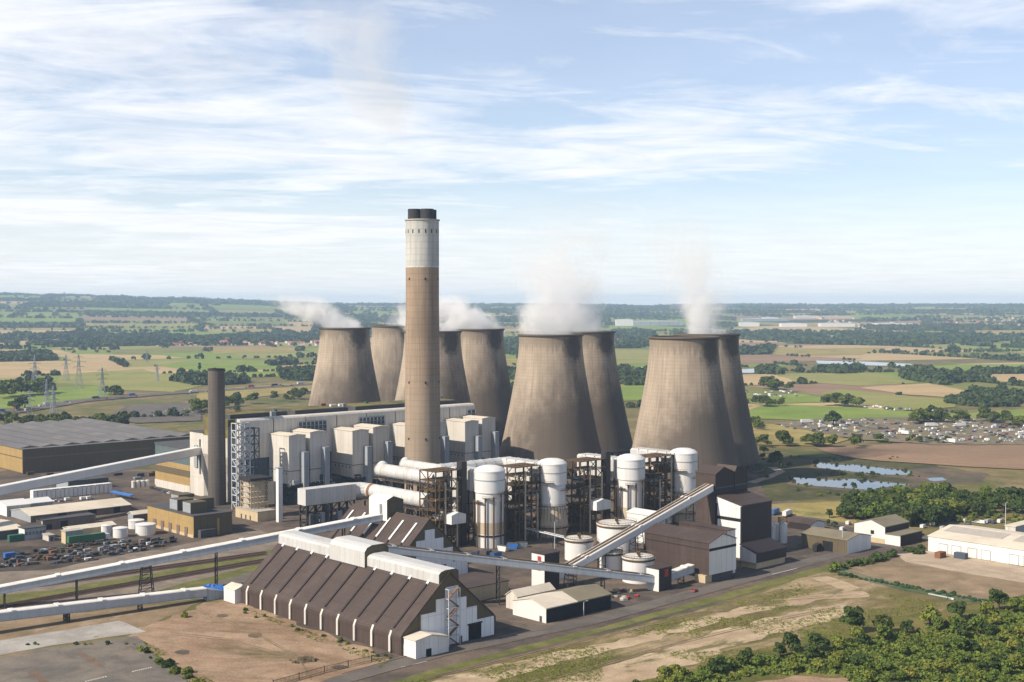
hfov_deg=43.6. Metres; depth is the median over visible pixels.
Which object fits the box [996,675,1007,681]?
tree
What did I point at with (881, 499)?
tree
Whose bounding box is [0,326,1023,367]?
woodland foliage
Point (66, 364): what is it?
electricity pylon
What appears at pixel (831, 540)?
workshop
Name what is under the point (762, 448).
tree
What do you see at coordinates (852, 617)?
tree
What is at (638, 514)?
pump house
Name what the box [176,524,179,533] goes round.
door
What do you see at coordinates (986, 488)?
tree
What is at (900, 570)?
gravel lot
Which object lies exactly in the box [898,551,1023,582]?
apron
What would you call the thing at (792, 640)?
tree
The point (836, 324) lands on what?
distribution shed
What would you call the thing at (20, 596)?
verge
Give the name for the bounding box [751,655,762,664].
tree
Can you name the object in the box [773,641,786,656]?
tree
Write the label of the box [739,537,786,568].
loading shed
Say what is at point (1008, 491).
tree
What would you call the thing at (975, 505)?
tree
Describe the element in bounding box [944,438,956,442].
lorry
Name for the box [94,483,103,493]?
storage container
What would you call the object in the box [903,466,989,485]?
marsh
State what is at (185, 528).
door
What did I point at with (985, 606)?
tree
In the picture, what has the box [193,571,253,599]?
yard
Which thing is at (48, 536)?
yard hut
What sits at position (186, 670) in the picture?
bush
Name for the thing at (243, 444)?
stair tower
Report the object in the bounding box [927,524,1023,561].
warehouse
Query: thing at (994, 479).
ground
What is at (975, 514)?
bush
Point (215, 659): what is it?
soil field
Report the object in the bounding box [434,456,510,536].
collecting duct
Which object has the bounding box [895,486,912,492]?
tree
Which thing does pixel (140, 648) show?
bush
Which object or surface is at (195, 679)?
bush
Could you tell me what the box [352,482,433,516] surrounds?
round duct
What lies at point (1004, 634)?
tree
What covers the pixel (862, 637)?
tree
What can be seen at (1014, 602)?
tree
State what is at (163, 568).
railway track
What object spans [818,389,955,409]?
field
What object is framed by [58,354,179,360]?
field
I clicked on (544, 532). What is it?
pipe bridge
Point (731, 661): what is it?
tree
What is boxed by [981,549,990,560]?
door
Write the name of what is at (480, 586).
brown shed
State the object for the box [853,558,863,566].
bush
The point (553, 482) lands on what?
absorber silo
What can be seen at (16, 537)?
container
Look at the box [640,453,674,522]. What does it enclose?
steel frame
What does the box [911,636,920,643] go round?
bush
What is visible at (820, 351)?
field
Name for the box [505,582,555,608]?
store shed
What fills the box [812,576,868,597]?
sandy track
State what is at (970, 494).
tree
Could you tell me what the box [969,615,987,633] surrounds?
tree
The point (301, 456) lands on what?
catalyst casing
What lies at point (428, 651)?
door
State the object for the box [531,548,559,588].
transfer tower
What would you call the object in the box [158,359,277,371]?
field
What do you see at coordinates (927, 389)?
field
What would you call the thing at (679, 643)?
wheel rut
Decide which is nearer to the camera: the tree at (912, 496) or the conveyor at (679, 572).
the conveyor at (679, 572)
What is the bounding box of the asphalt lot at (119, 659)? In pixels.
[0,636,188,681]
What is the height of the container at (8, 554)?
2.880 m
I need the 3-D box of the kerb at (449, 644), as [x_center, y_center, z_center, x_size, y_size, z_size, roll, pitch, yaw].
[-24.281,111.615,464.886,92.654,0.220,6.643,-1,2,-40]
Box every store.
[62,521,116,533]
[241,530,495,655]
[326,503,468,573]
[643,522,735,582]
[787,516,823,529]
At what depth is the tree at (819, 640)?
460.03 m
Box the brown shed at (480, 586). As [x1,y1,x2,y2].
[459,572,509,600]
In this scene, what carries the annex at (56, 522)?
on the yard at (507, 621)
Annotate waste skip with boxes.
[483,548,491,554]
[490,551,501,556]
[497,544,509,551]
[507,542,518,548]
[517,541,527,547]
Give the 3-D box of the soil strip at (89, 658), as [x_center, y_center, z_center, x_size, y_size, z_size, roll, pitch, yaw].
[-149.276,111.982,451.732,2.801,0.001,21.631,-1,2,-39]
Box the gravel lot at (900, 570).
[843,557,1023,601]
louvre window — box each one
[298,420,326,430]
[358,415,384,424]
[467,409,475,414]
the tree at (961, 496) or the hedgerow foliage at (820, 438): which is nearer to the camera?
the tree at (961, 496)
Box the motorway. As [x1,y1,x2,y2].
[0,383,312,413]
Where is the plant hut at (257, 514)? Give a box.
[235,506,275,521]
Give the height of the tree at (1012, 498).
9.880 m
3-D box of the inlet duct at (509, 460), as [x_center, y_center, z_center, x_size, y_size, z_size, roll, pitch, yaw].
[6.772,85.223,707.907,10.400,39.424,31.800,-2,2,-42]
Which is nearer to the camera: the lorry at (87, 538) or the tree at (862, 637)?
the tree at (862, 637)
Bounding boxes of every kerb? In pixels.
[341,629,544,673]
[350,563,814,681]
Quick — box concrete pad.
[0,621,145,654]
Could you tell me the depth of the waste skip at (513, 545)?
654.37 m
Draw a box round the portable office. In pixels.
[18,524,46,540]
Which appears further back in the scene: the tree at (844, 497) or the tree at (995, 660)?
the tree at (844, 497)
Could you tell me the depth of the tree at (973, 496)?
777.10 m
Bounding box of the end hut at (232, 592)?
[223,582,241,603]
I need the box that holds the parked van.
[976,520,985,523]
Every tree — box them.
[7,397,25,408]
[18,394,28,407]
[656,665,672,679]
[664,674,678,681]
[669,663,680,673]
[674,669,689,681]
[696,665,713,679]
[706,654,729,672]
[725,657,737,668]
[736,647,754,663]
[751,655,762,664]
[759,446,768,452]
[767,456,775,465]
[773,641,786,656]
[782,632,801,650]
[785,656,799,670]
[802,642,820,656]
[807,632,829,647]
[811,657,825,667]
[823,410,841,424]
[825,509,832,517]
[827,657,840,668]
[831,635,844,649]
[836,503,852,518]
[836,650,848,662]
[839,606,865,626]
[841,489,860,502]
[845,498,859,519]
[848,495,860,503]
[849,626,863,637]
[849,652,868,663]
[853,676,869,681]
[855,632,871,643]
[857,491,874,500]
[857,501,870,519]
[861,497,875,517]
[862,501,883,518]
[862,661,875,672]
[862,669,877,681]
[866,487,878,494]
[872,614,894,628]
[875,496,887,503]
[876,657,893,669]
[877,623,892,639]
[882,500,895,506]
[882,505,899,515]
[883,490,893,495]
[883,672,900,681]
[886,493,903,500]
[893,504,906,515]
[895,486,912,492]
[895,489,908,498]
[895,497,908,503]
[895,670,906,680]
[897,640,911,653]
[899,619,913,632]
[900,510,915,526]
[901,666,917,677]
[904,493,920,499]
[907,502,925,524]
[913,487,925,493]
[913,497,926,504]
[916,493,929,501]
[918,604,941,625]
[920,482,934,487]
[921,506,937,525]
[929,499,948,504]
[930,488,945,497]
[930,671,941,680]
[931,503,951,522]
[931,615,943,629]
[932,658,948,671]
[933,483,948,490]
[933,504,946,524]
[941,481,952,489]
[944,494,961,502]
[944,497,958,513]
[947,487,956,491]
[947,600,966,615]
[949,615,967,627]
[950,635,966,648]
[952,489,964,494]
[952,676,968,681]
[953,621,968,635]
[953,649,972,661]
[955,492,968,500]
[958,501,968,514]
[965,498,983,511]
[965,639,980,650]
[966,491,978,498]
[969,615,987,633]
[971,494,981,498]
[974,661,988,670]
[975,669,986,679]
[978,601,995,613]
[979,490,986,499]
[980,485,991,491]
[981,622,995,635]
[982,503,995,514]
[983,491,996,499]
[983,669,999,681]
[986,496,1001,512]
[986,612,1003,624]
[986,649,1002,658]
[986,654,1004,667]
[988,588,1009,608]
[990,641,1002,648]
[995,487,1004,494]
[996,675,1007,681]
[997,630,1012,642]
[999,659,1013,673]
[1000,496,1010,510]
[1002,486,1017,496]
[1006,596,1023,612]
[1006,636,1020,650]
[1006,654,1023,668]
[1009,493,1017,501]
[1009,501,1023,512]
[1013,625,1023,637]
[1015,494,1023,506]
[1016,488,1023,495]
[1016,642,1023,652]
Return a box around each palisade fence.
[274,650,392,681]
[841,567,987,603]
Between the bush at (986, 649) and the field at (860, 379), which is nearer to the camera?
the bush at (986, 649)
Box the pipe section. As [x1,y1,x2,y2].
[930,593,953,599]
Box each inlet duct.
[450,466,476,543]
[502,457,538,529]
[577,453,617,521]
[630,447,670,503]
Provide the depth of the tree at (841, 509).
744.92 m
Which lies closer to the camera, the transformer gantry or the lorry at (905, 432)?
the transformer gantry
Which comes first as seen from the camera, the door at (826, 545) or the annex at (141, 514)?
the door at (826, 545)
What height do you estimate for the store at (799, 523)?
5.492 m
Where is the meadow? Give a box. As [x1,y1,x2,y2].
[772,501,923,528]
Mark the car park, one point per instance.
(148, 409)
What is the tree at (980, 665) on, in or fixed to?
on the dry field at (875, 599)
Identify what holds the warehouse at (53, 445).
on the ground at (994, 479)
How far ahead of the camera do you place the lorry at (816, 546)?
646.25 m
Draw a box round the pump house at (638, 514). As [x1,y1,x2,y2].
[626,507,670,542]
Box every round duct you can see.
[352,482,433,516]
[373,461,440,515]
[399,457,455,525]
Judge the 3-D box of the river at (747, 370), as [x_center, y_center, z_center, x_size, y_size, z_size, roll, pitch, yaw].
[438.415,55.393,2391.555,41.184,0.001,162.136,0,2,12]
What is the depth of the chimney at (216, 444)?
794.23 m
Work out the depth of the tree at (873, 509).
730.41 m
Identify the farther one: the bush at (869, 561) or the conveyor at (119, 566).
the bush at (869, 561)
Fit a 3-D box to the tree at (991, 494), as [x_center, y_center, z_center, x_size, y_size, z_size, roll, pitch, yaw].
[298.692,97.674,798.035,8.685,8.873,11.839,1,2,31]
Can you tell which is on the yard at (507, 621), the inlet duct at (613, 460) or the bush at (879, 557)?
the inlet duct at (613, 460)
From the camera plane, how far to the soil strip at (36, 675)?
429.65 m
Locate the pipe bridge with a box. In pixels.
[526,527,563,546]
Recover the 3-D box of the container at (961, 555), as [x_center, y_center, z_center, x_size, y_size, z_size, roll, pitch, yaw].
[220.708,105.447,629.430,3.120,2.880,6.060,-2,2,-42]
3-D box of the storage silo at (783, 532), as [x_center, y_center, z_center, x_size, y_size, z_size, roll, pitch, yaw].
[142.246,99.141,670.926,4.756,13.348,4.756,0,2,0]
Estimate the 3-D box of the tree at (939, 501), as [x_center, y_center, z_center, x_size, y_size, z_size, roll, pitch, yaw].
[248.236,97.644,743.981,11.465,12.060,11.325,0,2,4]
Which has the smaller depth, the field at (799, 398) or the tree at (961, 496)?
the tree at (961, 496)
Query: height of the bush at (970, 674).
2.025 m
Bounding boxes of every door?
[61,520,67,527]
[88,509,96,514]
[114,506,119,512]
[168,522,171,531]
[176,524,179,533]
[184,527,187,535]
[426,648,431,656]
[468,621,481,639]
[822,541,832,551]
[939,543,947,553]
[952,545,960,554]
[967,547,976,558]
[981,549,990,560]
[1009,554,1018,564]
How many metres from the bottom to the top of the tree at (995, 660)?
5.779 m
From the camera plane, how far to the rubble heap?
448.30 m
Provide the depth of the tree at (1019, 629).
477.46 m
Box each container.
[3,552,14,557]
[7,533,24,541]
[30,489,41,497]
[40,488,50,497]
[48,487,59,498]
[57,487,68,497]
[66,486,77,496]
[76,485,85,495]
[86,484,94,494]
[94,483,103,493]
[102,482,111,492]
[934,551,945,558]
[954,551,967,559]
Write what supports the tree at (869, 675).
on the dry field at (875, 599)
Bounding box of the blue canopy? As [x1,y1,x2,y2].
[110,490,133,498]
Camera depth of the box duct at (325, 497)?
706.17 m
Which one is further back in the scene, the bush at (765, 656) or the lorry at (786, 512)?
the lorry at (786, 512)
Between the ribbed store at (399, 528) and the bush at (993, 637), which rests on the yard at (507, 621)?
the ribbed store at (399, 528)
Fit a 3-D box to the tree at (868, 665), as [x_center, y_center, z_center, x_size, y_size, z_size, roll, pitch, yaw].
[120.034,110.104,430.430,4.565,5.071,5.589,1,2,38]
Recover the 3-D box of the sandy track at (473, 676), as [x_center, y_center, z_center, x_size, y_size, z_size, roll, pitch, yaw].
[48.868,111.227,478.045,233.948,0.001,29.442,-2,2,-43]
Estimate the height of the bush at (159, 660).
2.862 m
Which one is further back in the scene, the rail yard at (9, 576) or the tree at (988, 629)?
the rail yard at (9, 576)
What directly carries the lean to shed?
on the yard at (507, 621)
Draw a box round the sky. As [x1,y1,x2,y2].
[0,0,1023,304]
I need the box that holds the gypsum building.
[716,490,772,557]
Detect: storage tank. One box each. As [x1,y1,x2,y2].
[101,524,111,533]
[112,526,127,537]
[128,518,143,528]
[135,522,155,535]
[140,480,144,486]
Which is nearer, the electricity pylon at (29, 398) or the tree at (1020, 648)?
the tree at (1020, 648)
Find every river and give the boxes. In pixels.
[742,369,753,372]
[816,361,911,365]
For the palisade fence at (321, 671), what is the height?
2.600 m
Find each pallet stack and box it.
[26,471,34,474]
[49,549,57,553]
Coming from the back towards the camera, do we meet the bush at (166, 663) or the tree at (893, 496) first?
the tree at (893, 496)
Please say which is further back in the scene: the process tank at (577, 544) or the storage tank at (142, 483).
the storage tank at (142, 483)
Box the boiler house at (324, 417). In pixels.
[204,395,475,504]
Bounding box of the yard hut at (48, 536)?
[42,532,54,540]
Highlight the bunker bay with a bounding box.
[189,429,203,495]
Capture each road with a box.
[322,535,927,681]
[772,514,853,525]
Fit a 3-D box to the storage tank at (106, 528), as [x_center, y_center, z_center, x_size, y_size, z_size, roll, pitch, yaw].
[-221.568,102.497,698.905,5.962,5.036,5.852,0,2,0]
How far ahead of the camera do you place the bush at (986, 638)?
471.42 m
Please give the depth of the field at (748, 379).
2145.35 m
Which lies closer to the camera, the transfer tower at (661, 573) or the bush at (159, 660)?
the bush at (159, 660)
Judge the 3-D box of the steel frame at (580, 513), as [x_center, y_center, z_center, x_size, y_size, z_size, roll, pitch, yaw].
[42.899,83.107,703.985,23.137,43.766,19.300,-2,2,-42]
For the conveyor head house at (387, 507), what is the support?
on the ribbed store at (399, 528)
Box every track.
[0,558,264,605]
[0,561,261,608]
[42,553,267,586]
[89,551,268,577]
[433,594,840,681]
[548,602,847,681]
[749,467,785,482]
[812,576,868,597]
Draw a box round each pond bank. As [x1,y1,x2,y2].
[785,476,917,491]
[810,460,916,476]
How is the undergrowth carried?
on the scrubland
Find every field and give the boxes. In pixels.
[0,295,1023,380]
[0,295,1023,403]
[0,296,1023,385]
[0,296,1023,409]
[0,304,1023,390]
[0,361,112,372]
[0,386,110,408]
[0,600,203,639]
[2,350,72,354]
[18,301,961,330]
[54,369,201,391]
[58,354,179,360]
[78,305,1004,395]
[103,347,205,353]
[128,601,390,681]
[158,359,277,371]
[197,382,312,399]
[209,347,294,353]
[465,566,954,681]
[615,349,648,364]
[621,385,643,400]
[740,357,859,363]
[743,374,795,384]
[747,393,832,402]
[749,404,912,419]
[753,424,846,445]
[758,675,850,681]
[764,348,884,355]
[776,373,917,385]
[817,443,1023,468]
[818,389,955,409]
[860,383,963,396]
[933,364,1023,370]
[950,409,1023,417]
[991,376,1023,381]
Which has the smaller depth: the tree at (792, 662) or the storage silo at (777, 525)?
the tree at (792, 662)
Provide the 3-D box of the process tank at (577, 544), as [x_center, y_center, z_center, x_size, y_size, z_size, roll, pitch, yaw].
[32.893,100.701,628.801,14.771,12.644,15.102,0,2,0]
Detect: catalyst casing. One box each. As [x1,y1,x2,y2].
[269,428,331,504]
[331,423,392,486]
[391,421,448,465]
[444,415,498,461]
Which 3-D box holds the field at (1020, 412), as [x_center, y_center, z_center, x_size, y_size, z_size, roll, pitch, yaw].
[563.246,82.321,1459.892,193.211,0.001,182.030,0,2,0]
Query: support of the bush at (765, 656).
on the scrubland
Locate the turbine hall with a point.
(174, 475)
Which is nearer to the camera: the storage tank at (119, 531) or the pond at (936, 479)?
the storage tank at (119, 531)
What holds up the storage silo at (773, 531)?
on the yard at (507, 621)
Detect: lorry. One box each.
[67,533,96,543]
[83,532,110,542]
[772,507,780,513]
[782,509,792,516]
[801,419,812,422]
[812,542,820,550]
[898,430,909,434]
[925,423,937,426]
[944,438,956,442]
[953,422,965,426]
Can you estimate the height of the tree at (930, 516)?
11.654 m
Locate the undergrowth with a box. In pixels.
[655,606,1023,681]
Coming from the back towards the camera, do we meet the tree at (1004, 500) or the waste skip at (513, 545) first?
the tree at (1004, 500)
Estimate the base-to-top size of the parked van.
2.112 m
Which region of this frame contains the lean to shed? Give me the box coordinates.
[403,631,449,658]
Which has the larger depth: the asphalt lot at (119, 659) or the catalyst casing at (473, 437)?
the catalyst casing at (473, 437)
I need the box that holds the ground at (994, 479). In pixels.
[0,297,1023,681]
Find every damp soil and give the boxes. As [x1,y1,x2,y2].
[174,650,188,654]
[248,633,261,637]
[331,665,347,669]
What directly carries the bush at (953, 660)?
on the scrubland
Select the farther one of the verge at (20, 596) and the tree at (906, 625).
the verge at (20, 596)
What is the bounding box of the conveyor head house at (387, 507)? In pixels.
[369,493,402,523]
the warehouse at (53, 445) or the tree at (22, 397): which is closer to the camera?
the warehouse at (53, 445)
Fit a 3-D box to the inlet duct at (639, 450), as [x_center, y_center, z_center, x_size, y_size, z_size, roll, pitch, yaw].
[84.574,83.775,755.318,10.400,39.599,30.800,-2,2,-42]
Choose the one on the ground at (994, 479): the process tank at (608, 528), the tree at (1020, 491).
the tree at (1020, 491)
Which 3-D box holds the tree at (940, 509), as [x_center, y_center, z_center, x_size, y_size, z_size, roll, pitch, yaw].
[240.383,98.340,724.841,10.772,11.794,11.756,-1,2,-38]
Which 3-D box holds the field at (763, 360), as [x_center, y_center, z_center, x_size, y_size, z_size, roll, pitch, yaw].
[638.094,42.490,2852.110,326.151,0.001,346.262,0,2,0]
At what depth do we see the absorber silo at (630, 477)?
704.95 m
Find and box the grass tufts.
[143,583,947,681]
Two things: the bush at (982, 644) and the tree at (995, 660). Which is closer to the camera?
the tree at (995, 660)
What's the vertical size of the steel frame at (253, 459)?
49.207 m
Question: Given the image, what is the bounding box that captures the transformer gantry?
[238,474,272,509]
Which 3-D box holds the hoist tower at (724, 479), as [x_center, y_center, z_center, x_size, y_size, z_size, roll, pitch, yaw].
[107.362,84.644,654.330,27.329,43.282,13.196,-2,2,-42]
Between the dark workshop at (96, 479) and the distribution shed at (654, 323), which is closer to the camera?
the dark workshop at (96, 479)
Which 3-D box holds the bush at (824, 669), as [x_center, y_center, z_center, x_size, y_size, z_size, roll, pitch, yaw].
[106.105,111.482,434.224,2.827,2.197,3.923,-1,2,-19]
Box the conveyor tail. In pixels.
[202,588,223,600]
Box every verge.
[0,550,271,603]
[155,564,259,591]
[390,564,829,681]
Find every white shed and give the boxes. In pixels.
[0,498,30,516]
[25,496,53,506]
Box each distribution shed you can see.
[615,319,632,325]
[633,321,682,325]
[739,322,758,325]
[740,318,788,321]
[779,323,806,326]
[793,315,816,318]
[817,316,852,318]
[818,323,854,326]
[874,323,912,324]
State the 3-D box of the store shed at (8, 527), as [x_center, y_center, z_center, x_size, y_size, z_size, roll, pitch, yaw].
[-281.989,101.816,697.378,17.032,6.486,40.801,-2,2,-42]
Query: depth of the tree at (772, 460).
989.45 m
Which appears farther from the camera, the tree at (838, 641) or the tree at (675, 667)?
the tree at (838, 641)
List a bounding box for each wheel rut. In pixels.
[170,634,339,664]
[171,632,338,662]
[198,610,311,677]
[198,612,311,679]
[410,596,814,681]
[425,597,822,679]
[529,606,838,681]
[537,608,837,681]
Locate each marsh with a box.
[756,456,936,500]
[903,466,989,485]
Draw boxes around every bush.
[136,645,143,650]
[143,647,151,653]
[154,657,163,664]
[160,660,170,667]
[168,666,178,673]
[169,665,181,672]
[180,611,187,617]
[180,666,193,673]
[182,672,193,678]
[191,677,200,681]
[680,667,688,674]
[711,674,721,678]
[727,671,736,675]
[735,669,749,676]
[761,654,770,661]
[770,654,780,660]
[820,666,827,673]
[827,566,836,572]
[828,651,837,657]
[830,561,841,570]
[845,559,854,566]
[845,638,855,642]
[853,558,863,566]
[861,558,867,564]
[867,558,873,564]
[869,555,877,562]
[870,551,885,560]
[873,640,883,646]
[875,555,882,561]
[887,548,896,556]
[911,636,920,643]
[918,648,929,653]
[918,658,930,665]
[921,633,930,638]
[922,638,933,644]
[931,652,941,656]
[933,639,942,645]
[940,627,954,634]
[941,652,951,658]
[942,641,951,648]
[944,616,951,623]
[947,657,958,663]
[958,670,966,676]
[966,673,976,678]
[971,512,978,517]
[979,636,991,641]
[979,641,988,647]
[982,647,990,653]
[989,635,999,640]
[997,647,1007,651]
[1003,615,1015,622]
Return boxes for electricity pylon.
[24,389,35,414]
[28,355,38,380]
[42,379,51,405]
[48,386,59,416]
[62,354,70,380]
[74,354,85,388]
[97,367,108,398]
[154,365,159,380]
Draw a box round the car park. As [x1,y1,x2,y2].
[109,403,201,422]
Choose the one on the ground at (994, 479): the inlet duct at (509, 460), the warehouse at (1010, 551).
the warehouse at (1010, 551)
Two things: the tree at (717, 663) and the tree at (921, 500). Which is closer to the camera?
the tree at (717, 663)
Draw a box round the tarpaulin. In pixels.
[203,583,223,590]
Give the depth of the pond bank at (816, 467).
968.19 m
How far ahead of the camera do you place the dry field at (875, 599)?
515.71 m
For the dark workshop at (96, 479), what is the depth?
865.93 m
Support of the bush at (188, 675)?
on the soil field at (215, 659)
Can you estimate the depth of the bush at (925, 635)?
475.93 m
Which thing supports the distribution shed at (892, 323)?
on the ground at (994, 479)
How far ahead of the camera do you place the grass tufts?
477.18 m
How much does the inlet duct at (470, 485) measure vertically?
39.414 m
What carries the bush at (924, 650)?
on the scrubland
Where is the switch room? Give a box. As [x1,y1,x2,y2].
[60,528,83,543]
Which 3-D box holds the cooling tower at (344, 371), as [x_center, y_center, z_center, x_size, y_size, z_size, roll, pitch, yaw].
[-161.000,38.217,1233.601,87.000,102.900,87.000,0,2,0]
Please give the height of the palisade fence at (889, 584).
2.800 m
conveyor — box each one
[0,447,200,495]
[0,514,381,607]
[0,586,206,622]
[385,543,654,604]
[559,483,713,580]
[672,563,693,583]
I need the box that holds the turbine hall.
[154,439,189,491]
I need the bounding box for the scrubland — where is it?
[641,595,1023,681]
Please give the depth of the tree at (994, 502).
763.36 m
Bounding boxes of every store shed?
[0,519,19,539]
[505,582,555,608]
[513,584,611,622]
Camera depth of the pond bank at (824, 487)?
882.68 m
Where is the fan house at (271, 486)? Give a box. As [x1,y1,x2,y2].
[266,462,449,504]
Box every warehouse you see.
[0,418,189,473]
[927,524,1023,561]
[997,534,1023,565]
[1004,520,1023,531]
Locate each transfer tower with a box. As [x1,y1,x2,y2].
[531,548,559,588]
[645,563,672,591]
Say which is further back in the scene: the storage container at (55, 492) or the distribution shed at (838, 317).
the distribution shed at (838, 317)
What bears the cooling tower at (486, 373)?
on the ground at (994, 479)
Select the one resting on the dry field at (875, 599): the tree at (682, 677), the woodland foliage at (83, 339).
the tree at (682, 677)
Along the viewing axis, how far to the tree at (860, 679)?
409.60 m
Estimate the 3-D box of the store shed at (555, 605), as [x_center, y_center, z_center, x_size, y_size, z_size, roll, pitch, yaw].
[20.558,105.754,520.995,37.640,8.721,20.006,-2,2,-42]
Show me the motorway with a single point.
(37, 407)
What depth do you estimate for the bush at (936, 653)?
451.97 m
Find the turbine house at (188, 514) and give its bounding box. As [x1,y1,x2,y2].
[147,492,232,537]
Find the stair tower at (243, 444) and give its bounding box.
[231,422,250,508]
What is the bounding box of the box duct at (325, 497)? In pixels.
[298,482,355,526]
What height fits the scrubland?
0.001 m
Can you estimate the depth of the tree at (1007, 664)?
428.83 m
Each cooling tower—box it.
[308,327,380,405]
[371,325,405,401]
[395,330,470,403]
[450,328,511,444]
[499,333,600,476]
[555,330,632,455]
[632,335,739,492]
[674,333,764,473]
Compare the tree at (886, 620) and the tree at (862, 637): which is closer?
the tree at (862, 637)
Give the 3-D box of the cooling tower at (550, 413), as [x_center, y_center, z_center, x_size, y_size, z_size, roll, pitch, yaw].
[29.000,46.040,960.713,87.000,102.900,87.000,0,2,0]
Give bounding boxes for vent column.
[275,467,282,521]
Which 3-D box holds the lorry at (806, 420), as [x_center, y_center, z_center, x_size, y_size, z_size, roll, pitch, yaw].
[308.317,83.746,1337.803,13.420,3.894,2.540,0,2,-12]
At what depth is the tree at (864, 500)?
748.63 m
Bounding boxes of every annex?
[35,512,95,529]
[127,509,147,519]
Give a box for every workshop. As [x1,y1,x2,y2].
[11,497,131,522]
[56,476,107,486]
[800,526,870,553]
[854,514,922,545]
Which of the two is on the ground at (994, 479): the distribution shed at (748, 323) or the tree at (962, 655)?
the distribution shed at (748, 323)
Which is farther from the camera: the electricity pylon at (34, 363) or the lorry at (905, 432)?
the electricity pylon at (34, 363)
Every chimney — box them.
[207,368,225,505]
[404,208,440,494]
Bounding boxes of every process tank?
[564,532,593,560]
[596,516,636,552]
[600,546,622,569]
[621,550,654,583]
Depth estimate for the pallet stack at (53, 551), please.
642.32 m
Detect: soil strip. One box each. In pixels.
[28,669,47,681]
[76,651,102,665]
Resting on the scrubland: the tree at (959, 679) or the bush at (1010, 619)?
the bush at (1010, 619)
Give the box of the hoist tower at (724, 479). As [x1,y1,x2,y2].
[695,464,747,524]
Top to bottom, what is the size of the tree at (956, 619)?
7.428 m
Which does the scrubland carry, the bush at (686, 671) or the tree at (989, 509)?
the bush at (686, 671)
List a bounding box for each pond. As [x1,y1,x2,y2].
[791,477,905,489]
[815,462,909,474]
[927,477,945,480]
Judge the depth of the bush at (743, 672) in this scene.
429.34 m
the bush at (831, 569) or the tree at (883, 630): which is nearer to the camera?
the tree at (883, 630)
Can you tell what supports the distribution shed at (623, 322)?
on the ground at (994, 479)
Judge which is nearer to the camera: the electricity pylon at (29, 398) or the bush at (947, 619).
the bush at (947, 619)
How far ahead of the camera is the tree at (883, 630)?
472.20 m
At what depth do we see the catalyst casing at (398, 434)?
872.29 m
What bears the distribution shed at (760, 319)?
on the ground at (994, 479)
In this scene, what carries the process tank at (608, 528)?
on the yard at (507, 621)
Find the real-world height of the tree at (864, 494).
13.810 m
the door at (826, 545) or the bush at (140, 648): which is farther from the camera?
the door at (826, 545)
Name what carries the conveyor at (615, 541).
on the yard at (507, 621)
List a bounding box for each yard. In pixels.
[0,445,925,681]
[0,529,278,609]
[0,538,172,571]
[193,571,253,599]
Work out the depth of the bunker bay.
836.55 m
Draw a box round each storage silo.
[772,524,775,539]
[774,523,779,540]
[778,517,788,542]
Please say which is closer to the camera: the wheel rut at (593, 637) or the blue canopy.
the wheel rut at (593, 637)
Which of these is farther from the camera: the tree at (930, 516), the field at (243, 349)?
the field at (243, 349)
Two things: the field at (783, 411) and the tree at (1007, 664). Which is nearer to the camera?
the tree at (1007, 664)
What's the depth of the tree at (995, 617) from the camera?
495.60 m
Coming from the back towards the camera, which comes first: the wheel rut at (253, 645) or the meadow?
the meadow
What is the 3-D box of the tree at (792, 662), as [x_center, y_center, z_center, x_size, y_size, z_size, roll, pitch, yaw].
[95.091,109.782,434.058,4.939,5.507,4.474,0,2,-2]
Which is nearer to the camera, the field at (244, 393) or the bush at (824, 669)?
the bush at (824, 669)
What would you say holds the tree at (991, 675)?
on the dry field at (875, 599)
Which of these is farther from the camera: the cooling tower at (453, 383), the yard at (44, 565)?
the cooling tower at (453, 383)
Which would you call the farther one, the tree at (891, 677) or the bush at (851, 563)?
the bush at (851, 563)
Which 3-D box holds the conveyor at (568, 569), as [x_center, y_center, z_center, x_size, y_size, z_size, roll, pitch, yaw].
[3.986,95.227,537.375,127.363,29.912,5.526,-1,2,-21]
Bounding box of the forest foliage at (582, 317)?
[0,292,1023,331]
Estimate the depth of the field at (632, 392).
1803.05 m
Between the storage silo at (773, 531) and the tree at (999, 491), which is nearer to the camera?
the storage silo at (773, 531)
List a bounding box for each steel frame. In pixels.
[244,427,259,475]
[419,461,466,546]
[498,463,540,541]
[563,451,610,534]
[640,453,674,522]
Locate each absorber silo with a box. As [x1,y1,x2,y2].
[473,465,505,548]
[533,458,570,537]
[615,454,646,518]
[668,448,698,521]
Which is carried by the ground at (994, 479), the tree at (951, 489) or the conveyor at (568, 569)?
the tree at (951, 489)
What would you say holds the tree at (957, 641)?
on the dry field at (875, 599)
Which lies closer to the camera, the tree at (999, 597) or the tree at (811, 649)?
the tree at (811, 649)
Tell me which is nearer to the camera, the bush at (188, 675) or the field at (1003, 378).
the bush at (188, 675)
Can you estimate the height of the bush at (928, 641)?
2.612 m
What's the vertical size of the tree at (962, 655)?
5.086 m
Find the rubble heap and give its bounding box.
[289,655,317,663]
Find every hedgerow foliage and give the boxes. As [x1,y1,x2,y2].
[0,361,1023,459]
[0,376,1019,444]
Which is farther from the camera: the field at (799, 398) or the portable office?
the field at (799, 398)
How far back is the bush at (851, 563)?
609.91 m
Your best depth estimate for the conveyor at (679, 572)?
571.54 m
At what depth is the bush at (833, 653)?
450.91 m

